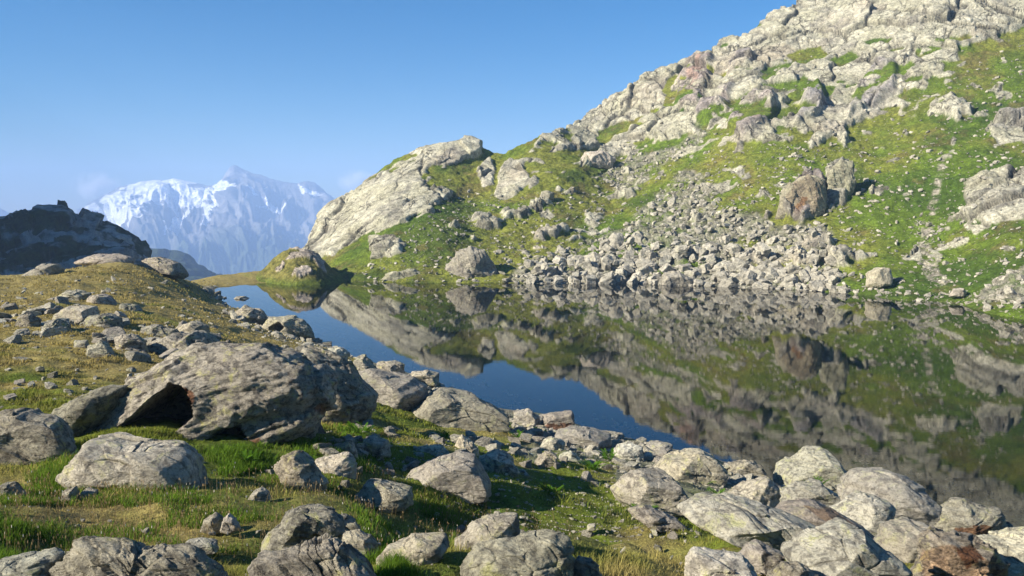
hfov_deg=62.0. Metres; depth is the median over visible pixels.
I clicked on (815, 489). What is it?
boulder
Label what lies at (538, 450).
stone
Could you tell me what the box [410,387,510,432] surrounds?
rock slab
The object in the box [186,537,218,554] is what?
boulder
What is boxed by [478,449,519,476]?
boulder
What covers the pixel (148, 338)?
stone
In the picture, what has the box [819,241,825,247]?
scree block
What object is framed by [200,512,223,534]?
boulder
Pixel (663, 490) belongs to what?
boulder
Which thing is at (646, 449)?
stone
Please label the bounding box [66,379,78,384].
stone
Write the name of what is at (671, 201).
scree block
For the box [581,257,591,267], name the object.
scree block
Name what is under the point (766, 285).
scree block
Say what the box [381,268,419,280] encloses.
rock outcrop
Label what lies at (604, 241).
scree block
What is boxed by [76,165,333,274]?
snowy mountain
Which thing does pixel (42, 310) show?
stone
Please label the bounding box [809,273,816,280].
scree block
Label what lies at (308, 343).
stone
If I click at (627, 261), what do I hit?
scree block
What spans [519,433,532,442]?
stone
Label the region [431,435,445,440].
stone
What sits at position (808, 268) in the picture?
scree block
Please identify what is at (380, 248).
rock outcrop
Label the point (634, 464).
stone
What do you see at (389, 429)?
stone
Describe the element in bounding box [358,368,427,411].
rock slab
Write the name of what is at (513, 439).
stone
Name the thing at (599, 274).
scree block
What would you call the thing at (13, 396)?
stone
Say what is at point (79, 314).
boulder
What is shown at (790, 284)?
scree block
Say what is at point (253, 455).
fern
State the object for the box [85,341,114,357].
boulder
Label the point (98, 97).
sky
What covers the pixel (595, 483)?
stone
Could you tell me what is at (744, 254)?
scree block
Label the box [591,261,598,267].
scree block
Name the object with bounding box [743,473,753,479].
stone
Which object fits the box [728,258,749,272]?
scree block
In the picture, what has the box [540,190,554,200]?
boulder
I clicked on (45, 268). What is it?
rock outcrop
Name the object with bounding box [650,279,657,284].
scree block
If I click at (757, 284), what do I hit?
scree block
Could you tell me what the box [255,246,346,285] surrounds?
grassy knoll
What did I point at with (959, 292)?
boulder
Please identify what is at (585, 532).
stone
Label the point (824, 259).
scree block
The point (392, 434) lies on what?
stone
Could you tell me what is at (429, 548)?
boulder
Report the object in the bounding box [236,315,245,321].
stone
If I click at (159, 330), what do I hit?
boulder
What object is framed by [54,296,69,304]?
stone
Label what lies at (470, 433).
stone
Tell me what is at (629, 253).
scree block
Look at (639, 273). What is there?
scree block
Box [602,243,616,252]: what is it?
scree block
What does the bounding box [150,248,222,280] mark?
forested slope
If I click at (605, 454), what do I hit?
fern
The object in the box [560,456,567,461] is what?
stone
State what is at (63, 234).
rocky hill
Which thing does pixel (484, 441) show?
stone
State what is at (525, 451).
stone
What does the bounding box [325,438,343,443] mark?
stone
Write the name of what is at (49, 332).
stone
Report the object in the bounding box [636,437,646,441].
stone
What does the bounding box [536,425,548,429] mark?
stone
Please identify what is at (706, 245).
scree block
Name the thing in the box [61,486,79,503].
boulder
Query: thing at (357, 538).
boulder
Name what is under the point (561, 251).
scree block
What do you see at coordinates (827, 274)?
scree block
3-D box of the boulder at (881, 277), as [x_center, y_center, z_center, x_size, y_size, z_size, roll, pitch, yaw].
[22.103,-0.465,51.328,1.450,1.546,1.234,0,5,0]
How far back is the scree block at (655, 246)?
63.53 m
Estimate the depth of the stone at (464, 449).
10.61 m
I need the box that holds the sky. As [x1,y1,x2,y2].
[0,0,795,212]
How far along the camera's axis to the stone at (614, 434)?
17.06 m
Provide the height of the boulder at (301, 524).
0.317 m
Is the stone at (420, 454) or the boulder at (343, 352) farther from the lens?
the boulder at (343, 352)
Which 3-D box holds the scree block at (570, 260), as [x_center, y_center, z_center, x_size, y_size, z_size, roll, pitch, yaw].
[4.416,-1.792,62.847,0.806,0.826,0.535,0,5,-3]
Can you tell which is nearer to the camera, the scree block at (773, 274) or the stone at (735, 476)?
the stone at (735, 476)
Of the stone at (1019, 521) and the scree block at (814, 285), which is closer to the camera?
the stone at (1019, 521)
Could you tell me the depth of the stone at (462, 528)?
7.35 m
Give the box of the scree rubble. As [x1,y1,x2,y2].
[352,0,1023,316]
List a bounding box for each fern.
[237,449,261,463]
[346,421,375,434]
[428,428,453,439]
[510,429,523,437]
[538,483,565,496]
[577,459,605,470]
[597,448,616,459]
[705,486,725,493]
[804,476,830,483]
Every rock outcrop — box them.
[22,263,64,275]
[74,253,134,265]
[138,257,188,278]
[370,239,406,259]
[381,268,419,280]
[445,246,497,277]
[775,174,826,219]
[826,159,856,195]
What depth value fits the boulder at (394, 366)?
22.79 m
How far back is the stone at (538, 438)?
14.85 m
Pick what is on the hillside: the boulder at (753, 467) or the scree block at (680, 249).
the scree block at (680, 249)
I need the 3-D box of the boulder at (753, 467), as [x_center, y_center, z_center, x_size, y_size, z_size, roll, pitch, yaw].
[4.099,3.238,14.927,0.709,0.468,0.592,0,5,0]
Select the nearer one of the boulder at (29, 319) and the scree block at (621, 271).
the boulder at (29, 319)
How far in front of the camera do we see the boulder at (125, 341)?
14.96 m
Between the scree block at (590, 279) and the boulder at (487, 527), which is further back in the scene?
the scree block at (590, 279)
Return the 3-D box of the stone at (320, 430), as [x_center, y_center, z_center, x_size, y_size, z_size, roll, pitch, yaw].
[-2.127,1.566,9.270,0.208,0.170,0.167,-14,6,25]
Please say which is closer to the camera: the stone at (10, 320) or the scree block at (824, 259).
the stone at (10, 320)
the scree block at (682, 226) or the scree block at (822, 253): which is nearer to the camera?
the scree block at (822, 253)
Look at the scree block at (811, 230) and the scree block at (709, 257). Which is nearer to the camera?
the scree block at (811, 230)
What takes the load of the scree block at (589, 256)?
on the hillside
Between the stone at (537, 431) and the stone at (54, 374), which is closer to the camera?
the stone at (54, 374)
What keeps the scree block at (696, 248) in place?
on the hillside
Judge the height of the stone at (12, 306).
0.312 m
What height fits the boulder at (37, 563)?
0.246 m
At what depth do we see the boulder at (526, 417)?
17.77 m
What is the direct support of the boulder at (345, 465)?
on the meadow ground at (926, 400)
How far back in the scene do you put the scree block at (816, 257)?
56.72 m
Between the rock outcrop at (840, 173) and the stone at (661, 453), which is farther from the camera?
the rock outcrop at (840, 173)
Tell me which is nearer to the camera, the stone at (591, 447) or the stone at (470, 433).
the stone at (470, 433)
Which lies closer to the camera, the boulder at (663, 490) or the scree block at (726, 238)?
the boulder at (663, 490)
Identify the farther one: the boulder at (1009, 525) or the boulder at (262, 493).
the boulder at (1009, 525)
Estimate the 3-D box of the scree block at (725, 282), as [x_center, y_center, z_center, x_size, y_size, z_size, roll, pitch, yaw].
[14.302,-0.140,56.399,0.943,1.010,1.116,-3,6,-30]
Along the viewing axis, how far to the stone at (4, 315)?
18.86 m
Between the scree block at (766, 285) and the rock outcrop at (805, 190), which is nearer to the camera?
the scree block at (766, 285)
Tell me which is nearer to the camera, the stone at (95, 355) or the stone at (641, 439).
the stone at (95, 355)
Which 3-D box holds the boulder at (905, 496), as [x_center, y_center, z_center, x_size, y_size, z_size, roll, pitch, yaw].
[4.545,2.769,10.150,1.151,1.265,1.070,0,5,0]
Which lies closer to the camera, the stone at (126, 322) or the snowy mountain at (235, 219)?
the stone at (126, 322)
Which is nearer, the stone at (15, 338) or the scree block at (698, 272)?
the stone at (15, 338)
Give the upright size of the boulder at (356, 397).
1.499 m
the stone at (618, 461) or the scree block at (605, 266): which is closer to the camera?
the stone at (618, 461)
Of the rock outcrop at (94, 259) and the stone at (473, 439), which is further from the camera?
the rock outcrop at (94, 259)
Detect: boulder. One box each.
[0,407,78,465]
[0,481,25,496]
[0,547,64,575]
[15,312,41,326]
[37,318,71,333]
[49,535,228,575]
[51,385,128,437]
[52,305,99,324]
[55,432,207,490]
[59,289,91,301]
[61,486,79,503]
[78,487,98,501]
[83,313,123,327]
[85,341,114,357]
[86,294,117,304]
[96,339,338,444]
[114,334,148,352]
[119,303,142,311]
[140,324,179,337]
[146,330,219,354]
[176,320,209,332]
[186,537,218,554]
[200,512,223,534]
[220,513,240,534]
[234,296,248,298]
[235,305,267,324]
[247,533,375,575]
[248,486,270,501]
[260,503,345,550]
[262,315,314,338]
[274,450,328,491]
[295,345,377,424]
[315,452,357,478]
[328,347,349,360]
[332,439,358,459]
[341,529,378,556]
[345,522,360,530]
[353,354,376,370]
[363,434,391,457]
[376,360,404,373]
[376,532,449,565]
[406,450,491,504]
[411,370,439,386]
[415,444,449,455]
[454,512,520,550]
[455,434,479,455]
[459,529,574,575]
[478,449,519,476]
[513,408,539,427]
[534,450,557,467]
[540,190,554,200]
[540,436,564,450]
[541,410,574,429]
[559,450,583,464]
[573,555,601,575]
[581,150,615,168]
[610,467,688,516]
[613,441,643,460]
[628,503,686,532]
[645,440,672,450]
[654,448,727,486]
[661,270,693,285]
[684,546,757,575]
[726,476,780,507]
[727,460,766,476]
[738,539,784,574]
[766,561,818,575]
[773,445,847,489]
[779,478,840,505]
[829,490,895,535]
[837,467,941,525]
[865,267,892,288]
[873,516,928,562]
[910,525,1010,575]
[949,288,966,297]
[977,526,1023,575]
[1006,520,1012,527]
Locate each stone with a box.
[0,312,10,318]
[1,303,19,309]
[3,318,15,322]
[3,334,21,343]
[3,393,16,400]
[13,328,29,334]
[13,357,30,361]
[14,378,25,383]
[22,311,41,315]
[27,308,46,312]
[32,331,40,335]
[33,302,55,308]
[40,327,67,337]
[42,308,59,313]
[47,371,57,377]
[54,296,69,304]
[60,318,69,324]
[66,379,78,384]
[74,340,89,347]
[91,353,116,357]
[92,332,103,337]
[92,338,109,343]
[102,324,113,327]
[102,326,125,336]
[106,335,119,342]
[114,311,126,317]
[122,318,130,325]
[124,351,151,361]
[125,347,146,352]
[143,337,159,341]
[159,348,178,358]
[210,332,221,339]
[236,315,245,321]
[265,469,274,473]
[302,342,313,346]
[312,443,331,449]
[318,424,325,433]
[319,448,329,454]
[321,341,331,345]
[323,448,339,454]
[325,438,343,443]
[340,436,357,443]
[340,480,350,487]
[354,436,363,441]
[354,443,364,449]
[358,448,368,457]
[362,419,373,429]
[381,469,394,475]
[384,426,395,433]
[387,432,400,438]
[402,459,418,470]
[404,456,420,463]
[415,452,423,456]
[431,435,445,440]
[435,437,445,443]
[450,434,459,442]
[455,448,470,452]
[456,524,466,532]
[465,430,476,437]
[468,436,475,442]
[474,436,493,446]
[485,443,499,451]
[507,447,523,455]
[508,437,520,443]
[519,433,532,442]
[519,459,531,467]
[521,448,531,455]
[524,428,543,435]
[530,447,541,453]
[532,436,545,441]
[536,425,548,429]
[541,432,550,437]
[553,462,560,468]
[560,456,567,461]
[564,440,571,447]
[580,471,592,481]
[581,529,592,537]
[583,444,596,451]
[590,481,600,485]
[601,463,612,469]
[609,431,618,438]
[609,431,624,438]
[611,438,622,445]
[612,457,626,464]
[619,465,635,471]
[623,461,639,468]
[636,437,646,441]
[643,446,655,452]
[654,450,667,456]
[667,531,677,539]
[730,474,739,478]
[730,476,745,480]
[730,479,740,484]
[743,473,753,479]
[1006,517,1023,525]
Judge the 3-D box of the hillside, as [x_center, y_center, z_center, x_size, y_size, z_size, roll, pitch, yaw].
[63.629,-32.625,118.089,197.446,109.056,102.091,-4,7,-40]
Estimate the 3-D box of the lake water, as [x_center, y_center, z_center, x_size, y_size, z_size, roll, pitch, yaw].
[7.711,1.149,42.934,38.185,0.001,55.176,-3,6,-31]
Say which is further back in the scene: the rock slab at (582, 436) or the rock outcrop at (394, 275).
the rock outcrop at (394, 275)
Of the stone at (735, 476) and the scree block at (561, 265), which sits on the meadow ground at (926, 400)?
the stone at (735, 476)
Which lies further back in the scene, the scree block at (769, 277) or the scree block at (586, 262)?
the scree block at (586, 262)
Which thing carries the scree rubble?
on the hillside
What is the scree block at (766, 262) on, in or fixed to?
on the hillside
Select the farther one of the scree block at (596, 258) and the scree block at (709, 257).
the scree block at (596, 258)
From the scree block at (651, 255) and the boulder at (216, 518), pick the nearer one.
the boulder at (216, 518)
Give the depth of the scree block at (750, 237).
61.81 m
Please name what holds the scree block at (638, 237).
on the hillside
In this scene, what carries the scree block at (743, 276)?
on the scree block at (750, 273)
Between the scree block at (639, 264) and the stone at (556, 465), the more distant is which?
the scree block at (639, 264)
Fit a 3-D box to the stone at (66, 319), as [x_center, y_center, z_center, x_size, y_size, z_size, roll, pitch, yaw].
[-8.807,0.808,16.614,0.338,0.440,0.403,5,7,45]
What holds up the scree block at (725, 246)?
on the hillside
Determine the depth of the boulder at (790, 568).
4.75 m
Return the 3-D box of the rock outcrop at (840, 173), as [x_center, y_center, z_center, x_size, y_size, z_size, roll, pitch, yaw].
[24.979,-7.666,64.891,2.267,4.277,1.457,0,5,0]
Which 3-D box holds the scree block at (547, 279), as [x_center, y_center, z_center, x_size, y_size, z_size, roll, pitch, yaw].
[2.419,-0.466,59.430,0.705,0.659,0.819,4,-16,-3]
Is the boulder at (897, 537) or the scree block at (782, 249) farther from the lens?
the scree block at (782, 249)
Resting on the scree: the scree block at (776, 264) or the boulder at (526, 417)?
the scree block at (776, 264)
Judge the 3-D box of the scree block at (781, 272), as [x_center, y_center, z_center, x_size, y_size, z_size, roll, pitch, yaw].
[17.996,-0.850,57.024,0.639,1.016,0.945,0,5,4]
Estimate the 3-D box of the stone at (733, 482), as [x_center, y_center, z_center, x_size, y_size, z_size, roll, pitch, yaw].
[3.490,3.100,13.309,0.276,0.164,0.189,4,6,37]
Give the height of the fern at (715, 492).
0.118 m
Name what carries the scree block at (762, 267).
on the hillside
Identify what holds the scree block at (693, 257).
on the hillside
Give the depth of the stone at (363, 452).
9.10 m
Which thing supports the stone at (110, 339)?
on the meadow ground at (926, 400)
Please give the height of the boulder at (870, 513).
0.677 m
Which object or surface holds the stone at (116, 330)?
on the meadow ground at (926, 400)
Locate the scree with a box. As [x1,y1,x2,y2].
[363,28,1023,312]
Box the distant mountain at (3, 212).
[0,208,8,215]
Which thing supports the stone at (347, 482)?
on the meadow ground at (926, 400)
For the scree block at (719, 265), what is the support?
on the scree
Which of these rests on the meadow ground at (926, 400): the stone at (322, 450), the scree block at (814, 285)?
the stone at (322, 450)
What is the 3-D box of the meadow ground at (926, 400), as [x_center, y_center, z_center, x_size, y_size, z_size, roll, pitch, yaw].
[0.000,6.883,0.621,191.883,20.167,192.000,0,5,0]
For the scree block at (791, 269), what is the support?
on the hillside
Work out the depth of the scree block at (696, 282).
57.33 m
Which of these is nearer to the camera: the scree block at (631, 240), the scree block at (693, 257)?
the scree block at (693, 257)
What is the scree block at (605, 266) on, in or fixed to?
on the hillside
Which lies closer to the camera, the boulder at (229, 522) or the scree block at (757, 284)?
the boulder at (229, 522)
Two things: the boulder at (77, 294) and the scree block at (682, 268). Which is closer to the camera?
the boulder at (77, 294)
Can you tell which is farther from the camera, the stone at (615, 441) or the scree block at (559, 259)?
the scree block at (559, 259)
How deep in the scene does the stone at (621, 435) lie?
17.27 m
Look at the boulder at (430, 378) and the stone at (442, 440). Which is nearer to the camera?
the stone at (442, 440)
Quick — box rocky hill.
[0,200,151,274]
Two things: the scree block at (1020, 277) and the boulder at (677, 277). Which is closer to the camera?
the scree block at (1020, 277)
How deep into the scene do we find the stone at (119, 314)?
20.10 m
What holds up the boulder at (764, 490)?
on the meadow ground at (926, 400)
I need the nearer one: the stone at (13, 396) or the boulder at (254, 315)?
the stone at (13, 396)
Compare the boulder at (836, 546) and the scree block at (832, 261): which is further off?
the scree block at (832, 261)
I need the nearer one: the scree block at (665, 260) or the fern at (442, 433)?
the fern at (442, 433)
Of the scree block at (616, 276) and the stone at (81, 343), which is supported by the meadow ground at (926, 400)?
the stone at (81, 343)
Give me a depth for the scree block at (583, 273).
60.25 m
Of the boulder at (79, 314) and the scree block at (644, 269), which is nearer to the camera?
the boulder at (79, 314)
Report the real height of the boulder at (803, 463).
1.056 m
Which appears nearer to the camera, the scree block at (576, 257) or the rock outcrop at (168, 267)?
the rock outcrop at (168, 267)
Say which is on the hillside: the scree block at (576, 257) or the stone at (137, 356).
the scree block at (576, 257)
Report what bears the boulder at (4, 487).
on the meadow ground at (926, 400)
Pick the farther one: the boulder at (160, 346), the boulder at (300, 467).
the boulder at (160, 346)
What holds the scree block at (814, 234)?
on the hillside
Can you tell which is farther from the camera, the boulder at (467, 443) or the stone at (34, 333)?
the stone at (34, 333)
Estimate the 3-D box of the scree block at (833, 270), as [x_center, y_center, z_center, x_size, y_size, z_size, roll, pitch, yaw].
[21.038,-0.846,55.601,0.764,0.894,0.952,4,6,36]
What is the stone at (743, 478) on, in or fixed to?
on the meadow ground at (926, 400)
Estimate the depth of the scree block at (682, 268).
59.36 m
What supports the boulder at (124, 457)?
on the meadow ground at (926, 400)
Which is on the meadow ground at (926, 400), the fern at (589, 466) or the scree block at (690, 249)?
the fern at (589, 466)
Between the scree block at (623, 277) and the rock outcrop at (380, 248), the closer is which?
the scree block at (623, 277)
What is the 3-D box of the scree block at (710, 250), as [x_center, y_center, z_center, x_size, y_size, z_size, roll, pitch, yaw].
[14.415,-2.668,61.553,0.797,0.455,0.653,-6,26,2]
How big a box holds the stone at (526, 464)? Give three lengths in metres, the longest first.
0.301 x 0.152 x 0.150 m
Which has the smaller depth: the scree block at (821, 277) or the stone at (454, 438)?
the stone at (454, 438)
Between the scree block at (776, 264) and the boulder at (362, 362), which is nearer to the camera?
the boulder at (362, 362)
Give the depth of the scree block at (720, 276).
57.09 m
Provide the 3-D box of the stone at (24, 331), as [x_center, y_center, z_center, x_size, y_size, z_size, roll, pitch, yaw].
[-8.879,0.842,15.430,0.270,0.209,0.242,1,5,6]
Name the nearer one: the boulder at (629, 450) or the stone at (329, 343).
the boulder at (629, 450)
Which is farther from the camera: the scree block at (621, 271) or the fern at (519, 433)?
the scree block at (621, 271)
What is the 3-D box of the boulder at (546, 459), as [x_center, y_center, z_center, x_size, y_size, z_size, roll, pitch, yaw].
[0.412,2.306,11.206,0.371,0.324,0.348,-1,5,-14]
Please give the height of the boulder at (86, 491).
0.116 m
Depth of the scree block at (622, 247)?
65.12 m
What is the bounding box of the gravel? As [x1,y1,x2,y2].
[0,274,1023,575]
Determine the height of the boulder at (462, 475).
0.592 m
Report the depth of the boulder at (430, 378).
22.45 m
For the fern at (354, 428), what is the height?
0.150 m
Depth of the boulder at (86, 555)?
3.39 m
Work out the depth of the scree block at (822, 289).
52.92 m
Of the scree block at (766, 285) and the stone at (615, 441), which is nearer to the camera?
the stone at (615, 441)
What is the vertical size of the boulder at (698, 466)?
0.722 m
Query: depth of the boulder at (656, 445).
15.89 m
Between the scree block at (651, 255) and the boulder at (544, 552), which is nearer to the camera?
the boulder at (544, 552)
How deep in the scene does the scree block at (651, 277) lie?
58.43 m
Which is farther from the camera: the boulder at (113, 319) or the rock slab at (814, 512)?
the boulder at (113, 319)
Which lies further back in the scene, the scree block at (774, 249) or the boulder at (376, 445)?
the scree block at (774, 249)
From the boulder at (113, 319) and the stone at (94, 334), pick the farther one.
the boulder at (113, 319)
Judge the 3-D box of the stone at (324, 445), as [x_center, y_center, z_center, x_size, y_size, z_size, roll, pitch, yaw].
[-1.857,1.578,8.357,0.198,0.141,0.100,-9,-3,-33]
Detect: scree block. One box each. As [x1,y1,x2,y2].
[523,259,532,267]
[528,275,538,283]
[531,266,542,275]
[540,262,548,273]
[543,276,551,283]
[544,267,555,273]
[552,255,566,265]
[553,276,563,283]
[557,262,564,269]
[558,248,565,254]
[566,258,575,264]
[568,275,576,282]
[571,255,584,261]
[572,270,578,277]
[579,270,587,278]
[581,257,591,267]
[584,255,592,260]
[584,266,602,273]
[586,275,595,283]
[590,252,600,265]
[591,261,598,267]
[596,272,604,280]
[599,272,614,283]
[600,238,609,245]
[601,255,613,263]
[601,261,610,270]
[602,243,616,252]
[608,232,623,248]
[614,273,619,279]
[615,268,624,275]
[615,273,625,282]
[618,244,625,250]
[620,264,633,275]
[621,259,633,265]
[623,250,634,258]
[626,236,634,244]
[627,276,637,283]
[631,271,642,276]
[634,233,642,242]
[636,259,651,268]
[636,265,652,274]
[637,247,650,259]
[647,201,656,207]
[647,275,655,280]
[648,252,655,259]
[650,241,659,249]
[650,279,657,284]
[658,255,671,266]
[659,249,671,256]
[660,264,673,272]
[667,197,676,205]
[667,215,675,220]
[674,244,687,255]
[678,264,688,272]
[679,223,686,229]
[684,270,696,276]
[687,245,693,252]
[689,254,697,261]
[692,267,700,275]
[693,246,700,252]
[693,279,702,285]
[698,248,706,256]
[699,264,710,269]
[701,253,716,262]
[702,242,712,249]
[704,281,711,286]
[707,247,716,254]
[710,242,719,249]
[712,262,723,269]
[715,272,727,283]
[717,278,738,286]
[721,262,732,273]
[722,234,730,243]
[723,245,729,252]
[725,243,734,251]
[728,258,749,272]
[728,273,741,282]
[729,245,740,256]
[739,249,751,259]
[739,268,747,273]
[740,270,756,281]
[740,274,752,283]
[746,233,755,241]
[746,279,754,285]
[752,281,763,288]
[753,269,765,280]
[755,242,770,255]
[756,263,766,271]
[758,278,768,283]
[760,260,770,266]
[761,283,768,288]
[765,236,776,245]
[765,274,774,280]
[768,256,776,260]
[769,246,778,253]
[769,260,782,268]
[769,268,777,279]
[777,245,786,254]
[777,268,785,276]
[783,225,792,229]
[783,276,797,288]
[784,264,802,273]
[784,276,795,282]
[800,283,809,289]
[801,269,809,283]
[805,265,811,273]
[808,228,815,236]
[808,253,820,265]
[808,280,825,290]
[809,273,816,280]
[811,230,817,237]
[815,274,826,279]
[817,286,826,291]
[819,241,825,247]
[819,249,826,257]
[822,255,830,263]
[823,266,831,271]
[824,275,837,284]
[825,272,833,277]
[825,283,837,289]
[827,256,836,266]
[829,268,839,274]
[835,272,844,278]
[838,287,848,293]
[983,304,991,311]
[995,290,1003,294]
[1003,287,1015,294]
[1015,274,1023,280]
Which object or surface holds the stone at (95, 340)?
on the meadow ground at (926, 400)
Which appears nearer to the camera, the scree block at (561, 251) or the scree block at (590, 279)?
the scree block at (590, 279)
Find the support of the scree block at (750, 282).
on the scree
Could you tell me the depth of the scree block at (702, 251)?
61.26 m
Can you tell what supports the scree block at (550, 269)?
on the hillside
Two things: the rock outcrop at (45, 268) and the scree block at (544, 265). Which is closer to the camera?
the rock outcrop at (45, 268)
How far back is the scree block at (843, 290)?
51.94 m
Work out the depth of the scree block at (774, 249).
59.80 m
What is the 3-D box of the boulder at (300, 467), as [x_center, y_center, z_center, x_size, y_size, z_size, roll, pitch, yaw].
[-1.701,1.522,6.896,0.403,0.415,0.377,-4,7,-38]
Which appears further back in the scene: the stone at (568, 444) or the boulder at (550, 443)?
the stone at (568, 444)
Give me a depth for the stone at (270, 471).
7.19 m
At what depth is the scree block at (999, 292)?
43.58 m
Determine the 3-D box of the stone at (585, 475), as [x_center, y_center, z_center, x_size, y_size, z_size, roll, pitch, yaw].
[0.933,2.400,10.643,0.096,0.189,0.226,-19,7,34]
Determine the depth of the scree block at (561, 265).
61.37 m
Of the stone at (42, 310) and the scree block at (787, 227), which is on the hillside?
the scree block at (787, 227)
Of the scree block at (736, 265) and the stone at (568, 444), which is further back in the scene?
the scree block at (736, 265)
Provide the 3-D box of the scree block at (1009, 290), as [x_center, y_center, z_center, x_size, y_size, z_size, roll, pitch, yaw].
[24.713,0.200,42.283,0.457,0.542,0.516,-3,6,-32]
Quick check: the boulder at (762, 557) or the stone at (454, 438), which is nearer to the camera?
the boulder at (762, 557)
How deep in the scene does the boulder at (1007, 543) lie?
6.31 m
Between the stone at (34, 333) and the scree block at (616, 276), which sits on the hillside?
the scree block at (616, 276)
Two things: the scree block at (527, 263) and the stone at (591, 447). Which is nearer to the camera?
the stone at (591, 447)
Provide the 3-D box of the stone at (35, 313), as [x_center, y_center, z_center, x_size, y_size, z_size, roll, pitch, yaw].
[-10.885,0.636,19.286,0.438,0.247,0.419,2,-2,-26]
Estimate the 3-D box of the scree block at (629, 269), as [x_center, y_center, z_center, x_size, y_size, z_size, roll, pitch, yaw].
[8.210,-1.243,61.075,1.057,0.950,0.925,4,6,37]
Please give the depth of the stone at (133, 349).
14.92 m
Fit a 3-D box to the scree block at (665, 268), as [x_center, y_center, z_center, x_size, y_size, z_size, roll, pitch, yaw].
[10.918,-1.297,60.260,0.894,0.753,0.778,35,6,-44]
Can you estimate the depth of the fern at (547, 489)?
9.06 m
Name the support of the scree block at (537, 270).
on the hillside
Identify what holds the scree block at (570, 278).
on the hillside
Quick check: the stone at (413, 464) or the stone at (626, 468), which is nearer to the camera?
the stone at (413, 464)
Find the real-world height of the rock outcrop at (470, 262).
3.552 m
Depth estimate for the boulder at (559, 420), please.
17.76 m
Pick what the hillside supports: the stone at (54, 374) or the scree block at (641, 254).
the scree block at (641, 254)
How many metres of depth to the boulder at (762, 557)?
5.32 m
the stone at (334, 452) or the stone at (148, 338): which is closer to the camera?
the stone at (334, 452)
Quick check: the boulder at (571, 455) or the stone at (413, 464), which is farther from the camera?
the boulder at (571, 455)
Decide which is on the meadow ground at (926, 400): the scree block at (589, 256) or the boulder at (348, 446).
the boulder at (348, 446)
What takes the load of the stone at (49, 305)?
on the meadow ground at (926, 400)
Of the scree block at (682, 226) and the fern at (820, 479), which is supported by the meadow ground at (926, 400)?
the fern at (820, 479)
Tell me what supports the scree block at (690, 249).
on the hillside
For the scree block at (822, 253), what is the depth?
56.83 m
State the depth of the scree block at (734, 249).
60.44 m
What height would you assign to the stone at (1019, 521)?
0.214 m
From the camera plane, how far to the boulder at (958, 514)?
9.61 m
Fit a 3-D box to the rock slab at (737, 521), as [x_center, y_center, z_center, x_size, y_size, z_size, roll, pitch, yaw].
[1.923,1.963,6.777,1.116,0.559,0.797,-1,5,-10]
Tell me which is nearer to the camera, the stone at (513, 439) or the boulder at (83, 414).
the boulder at (83, 414)
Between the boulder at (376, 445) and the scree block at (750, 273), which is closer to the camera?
the boulder at (376, 445)
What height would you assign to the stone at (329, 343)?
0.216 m
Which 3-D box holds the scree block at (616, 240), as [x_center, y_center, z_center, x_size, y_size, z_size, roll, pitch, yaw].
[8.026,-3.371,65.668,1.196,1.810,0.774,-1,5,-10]
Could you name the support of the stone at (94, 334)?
on the meadow ground at (926, 400)
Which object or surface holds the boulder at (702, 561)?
on the meadow ground at (926, 400)
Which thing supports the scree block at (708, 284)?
on the hillside
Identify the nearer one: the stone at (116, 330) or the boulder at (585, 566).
the boulder at (585, 566)
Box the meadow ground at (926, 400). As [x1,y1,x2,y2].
[0,262,1023,575]
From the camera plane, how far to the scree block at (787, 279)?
54.77 m
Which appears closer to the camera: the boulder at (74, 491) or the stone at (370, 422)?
the boulder at (74, 491)
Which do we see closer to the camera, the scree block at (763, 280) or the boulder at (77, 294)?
the boulder at (77, 294)
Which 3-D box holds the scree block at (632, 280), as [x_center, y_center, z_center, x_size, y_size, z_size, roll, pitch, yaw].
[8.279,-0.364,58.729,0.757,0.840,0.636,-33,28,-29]
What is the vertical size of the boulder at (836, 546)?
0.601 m
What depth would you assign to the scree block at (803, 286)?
54.38 m
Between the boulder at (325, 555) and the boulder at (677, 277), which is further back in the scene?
the boulder at (677, 277)
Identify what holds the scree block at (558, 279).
on the hillside
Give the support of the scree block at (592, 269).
on the hillside
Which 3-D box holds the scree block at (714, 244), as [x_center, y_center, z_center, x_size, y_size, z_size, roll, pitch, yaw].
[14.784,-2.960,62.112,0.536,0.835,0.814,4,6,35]
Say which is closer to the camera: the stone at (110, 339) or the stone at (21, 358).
the stone at (21, 358)
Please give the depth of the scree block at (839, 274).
54.44 m
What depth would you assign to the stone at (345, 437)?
9.39 m
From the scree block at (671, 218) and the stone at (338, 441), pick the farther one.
the scree block at (671, 218)
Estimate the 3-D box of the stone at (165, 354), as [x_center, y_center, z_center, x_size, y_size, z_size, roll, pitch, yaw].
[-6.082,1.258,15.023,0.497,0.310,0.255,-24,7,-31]
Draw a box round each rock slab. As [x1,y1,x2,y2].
[341,513,355,531]
[355,478,413,512]
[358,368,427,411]
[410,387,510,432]
[554,425,611,448]
[676,492,815,550]
[775,498,874,538]
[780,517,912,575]
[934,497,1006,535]
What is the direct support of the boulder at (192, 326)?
on the meadow ground at (926, 400)
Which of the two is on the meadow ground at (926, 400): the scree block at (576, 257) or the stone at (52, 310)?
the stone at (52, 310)
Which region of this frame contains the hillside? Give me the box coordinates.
[302,0,1023,356]
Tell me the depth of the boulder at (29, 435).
6.65 m
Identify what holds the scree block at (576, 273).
on the hillside
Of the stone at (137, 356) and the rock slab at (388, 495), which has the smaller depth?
the rock slab at (388, 495)
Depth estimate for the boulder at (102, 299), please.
22.99 m
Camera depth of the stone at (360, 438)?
9.94 m
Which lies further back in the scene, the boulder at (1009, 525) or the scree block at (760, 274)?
the scree block at (760, 274)

